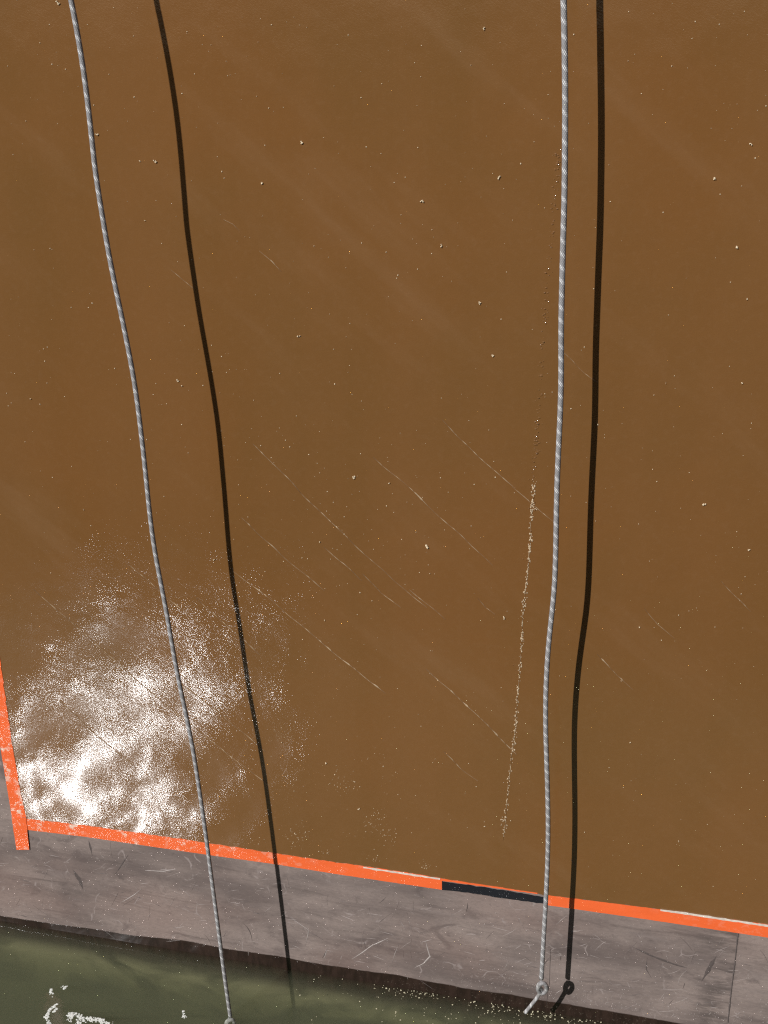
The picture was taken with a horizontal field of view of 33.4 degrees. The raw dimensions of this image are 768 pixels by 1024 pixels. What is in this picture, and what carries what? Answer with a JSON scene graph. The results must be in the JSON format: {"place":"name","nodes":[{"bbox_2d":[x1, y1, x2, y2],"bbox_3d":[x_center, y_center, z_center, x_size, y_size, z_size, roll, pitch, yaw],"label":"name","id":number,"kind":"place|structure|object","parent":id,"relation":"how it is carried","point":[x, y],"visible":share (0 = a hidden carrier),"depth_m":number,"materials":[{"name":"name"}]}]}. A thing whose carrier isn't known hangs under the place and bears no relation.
{"place":"outdoors","nodes":[
{"label":"outdoors","id":0,"kind":"place"},
{"bbox_3d":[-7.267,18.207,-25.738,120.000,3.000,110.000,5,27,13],"label":"water","id":1,"kind":"structure","parent":0,"visible":0},
{"bbox_2d":[43,985,186,1023],"bbox_3d":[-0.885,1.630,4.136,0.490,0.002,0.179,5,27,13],"label":"foam","id":2,"kind":"object","parent":1,"relation":"on","point":[71,1015],"visible":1,"depth_m":4.14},
{"bbox_2d":[0,0,767,1023],"bbox_3d":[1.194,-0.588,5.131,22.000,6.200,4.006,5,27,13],"label":"ship hull","id":3,"kind":"object","parent":1,"relation":"on","point":[334,226],"visible":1,"depth_m":3.45,"materials":[{"name":"brown paint"}]},
{"bbox_2d":[68,0,235,1023],"bbox_3d":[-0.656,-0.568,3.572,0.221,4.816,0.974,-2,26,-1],"label":"rope","id":4,"kind":"object","parent":3,"relation":"hanging from","point":[125,337],"visible":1,"depth_m":3.30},
{"bbox_2d":[524,0,567,1013],"bbox_3d":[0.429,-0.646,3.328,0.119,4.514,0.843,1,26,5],"label":"rope","id":5,"kind":"object","parent":3,"relation":"hanging from","point":[564,196],"visible":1,"depth_m":3.12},
{"bbox_2d":[296,977,601,1023],"bbox_3d":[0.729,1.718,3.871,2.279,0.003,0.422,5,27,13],"label":"floating flecks","id":6,"kind":"object","parent":1,"relation":"on","point":[476,1005],"visible":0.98,"depth_m":4.12,"materials":[{"name":"white"}]}
]}

